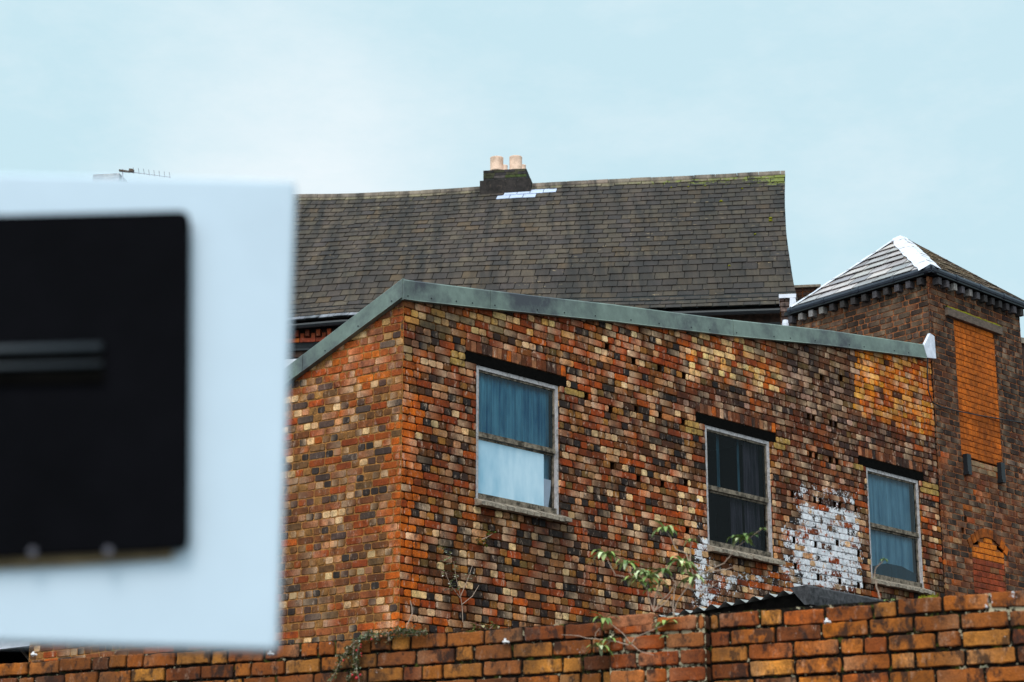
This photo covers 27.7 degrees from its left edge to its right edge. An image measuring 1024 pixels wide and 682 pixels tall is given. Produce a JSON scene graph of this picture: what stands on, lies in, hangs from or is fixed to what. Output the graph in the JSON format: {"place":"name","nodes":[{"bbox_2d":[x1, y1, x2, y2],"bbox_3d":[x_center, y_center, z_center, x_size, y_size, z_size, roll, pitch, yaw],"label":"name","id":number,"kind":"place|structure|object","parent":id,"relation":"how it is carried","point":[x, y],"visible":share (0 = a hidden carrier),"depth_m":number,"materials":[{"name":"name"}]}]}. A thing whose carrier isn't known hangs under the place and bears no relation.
{"place":"outdoors","nodes":[
{"label":"outdoors","id":0,"kind":"place"},
{"bbox_2d":[0,645,29,663],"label":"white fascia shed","id":1,"kind":"structure","parent":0,"point":[13,654],"depth_m":26.71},
{"bbox_2d":[93,155,797,364],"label":"slate roofed building","id":2,"kind":"structure","parent":0,"point":[710,245],"depth_m":41.64,"materials":[{"name":"stone"}]},
{"bbox_2d":[119,168,170,177],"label":"television aerial","id":3,"kind":"object","parent":2,"relation":"attached to","point":[127,171],"visible":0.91,"depth_m":43.98,"materials":[{"name":"metal"}]},
{"bbox_2d":[779,294,795,325],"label":"parapet pier","id":4,"kind":"structure","parent":2,"relation":"attached to","point":[786,301],"depth_m":32.92,"materials":[{"name":"brick"}]},
{"bbox_2d":[0,0,1023,337],"label":"sky","id":5,"kind":"structure","parent":0,"point":[883,120],"materials":[{"name":"blue"}]},
{"bbox_2d":[658,585,885,616],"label":"corrugated shed","id":6,"kind":"structure","parent":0,"point":[804,595],"depth_m":21.36,"materials":[{"name":"metal"}]},
{"bbox_2d":[1021,337,1023,373],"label":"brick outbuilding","id":7,"kind":"structure","parent":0,"point":[1022,341],"depth_m":33.09,"materials":[{"name":"brown brick"}]},
{"label":"ground","id":8,"kind":"structure","parent":0,"visible":0},
{"bbox_2d":[0,174,295,653],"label":"white sign board","id":9,"kind":"object","parent":8,"relation":"on","point":[145,327],"visible":1,"depth_m":2.14,"materials":[{"name":"paint"}]},
{"bbox_2d":[29,278,944,661],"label":"brick workshop","id":10,"kind":"structure","parent":8,"relation":"on","point":[553,442],"depth_m":23.47,"materials":[{"name":"brick"}]},
{"bbox_2d":[438,545,478,621],"bbox_3d":[-0.555,2.544,21.617,0.588,0.761,0.105,15,-22,-43],"label":"wall weed","id":11,"kind":"object","parent":10,"relation":"attached to","point":[450,583],"depth_m":21.60,"materials":[{"name":"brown plant"}]},
{"bbox_2d":[468,621,498,629],"bbox_3d":[-0.293,2.987,21.752,0.167,0.122,0.375,-12,-20,35],"label":"wall weed","id":12,"kind":"object","parent":10,"relation":"attached to","point":[493,626],"depth_m":21.77,"materials":[{"name":"green plant"}]},
{"bbox_2d":[476,530,495,546],"bbox_3d":[-0.277,2.097,22.059,0.248,0.190,0.118,9,-19,-30],"label":"wall weed","id":13,"kind":"object","parent":10,"relation":"attached to","point":[485,540],"depth_m":22.04,"materials":[{"name":"green plant"}]},
{"bbox_2d":[476,365,558,514],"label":"window","id":14,"kind":"structure","parent":10,"relation":"in","point":[517,416],"depth_m":22.88,"materials":[{"name":"blue glass"}]},
{"bbox_2d":[705,425,772,557],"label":"window","id":15,"kind":"structure","parent":10,"relation":"in","point":[736,501],"depth_m":25.90,"materials":[{"name":"black glass"}]},
{"bbox_2d":[866,467,923,587],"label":"window","id":16,"kind":"structure","parent":10,"relation":"in","point":[892,537],"depth_m":27.82,"materials":[{"name":"blue glass"}]},
{"bbox_2d":[0,591,1023,681],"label":"boundary wall","id":17,"kind":"structure","parent":8,"relation":"on","point":[971,638],"depth_m":10.54,"materials":[{"name":"brick"}]},
{"bbox_2d":[327,624,430,681],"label":"cotoneaster","id":18,"kind":"object","parent":17,"relation":"attached to","point":[396,632],"visible":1,"depth_m":11.38,"materials":[{"name":"green plant"}]},
{"bbox_2d":[572,612,679,656],"bbox_3d":[0.559,1.508,10.666,0.664,0.239,0.191,-9,-18,28],"label":"buddleia","id":19,"kind":"object","parent":17,"relation":"attached to","point":[602,648],"visible":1,"depth_m":10.66,"materials":[{"name":"green plant"}]},
{"bbox_2d":[603,613,658,631],"bbox_3d":[0.613,1.455,10.725,0.286,0.071,0.090,-8,-18,25],"label":"loose brick","id":20,"kind":"object","parent":17,"relation":"on","point":[633,620],"visible":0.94,"depth_m":10.68,"materials":[{"name":"orange brick"}]},
{"bbox_2d":[585,520,766,615],"bbox_3d":[0.849,1.192,10.679,0.999,0.540,0.197,-8,-18,25],"label":"buddleia","id":21,"kind":"object","parent":17,"relation":"on","point":[655,576],"visible":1,"depth_m":10.70,"materials":[{"name":"green plant"}]},
{"bbox_2d":[874,558,887,598],"bbox_3d":[1.826,1.175,10.260,0.085,0.203,0.053,-4,-17,14],"label":"plant","id":22,"kind":"object","parent":17,"relation":"on","point":[883,559],"visible":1,"depth_m":10.28,"materials":[{"name":"brown plant"}]},
{"bbox_2d":[918,593,938,597],"bbox_3d":[2.048,1.269,10.206,0.099,0.056,0.100,-8,-18,25],"label":"moss patch","id":23,"kind":"object","parent":17,"relation":"on","point":[932,595],"visible":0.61,"depth_m":10.20,"materials":[{"name":"green plant"}]},
{"bbox_2d":[784,235,1023,595],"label":"brick tower","id":24,"kind":"structure","parent":8,"relation":"on","point":[901,288],"depth_m":29.73,"materials":[{"name":"brown brick"}]},
{"bbox_2d":[782,320,788,325],"bbox_3d":[4.312,-0.233,32.705,0.105,0.196,0.110,0,-16,0],"label":"drain pipe","id":25,"kind":"object","parent":24,"relation":"attached to","point":[785,322],"visible":0.52,"depth_m":32.68,"materials":[{"name":"white plastic"}]},
{"bbox_2d":[794,284,820,300],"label":"brick chimney","id":26,"kind":"object","parent":24,"relation":"attached to","point":[802,291],"visible":0.06,"depth_m":41.92,"materials":[{"name":"brown brick"}]},
{"bbox_2d":[927,358,1022,422],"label":"cable","id":27,"kind":"object","parent":24,"relation":"attached to","point":[961,411],"visible":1,"depth_m":29.18,"materials":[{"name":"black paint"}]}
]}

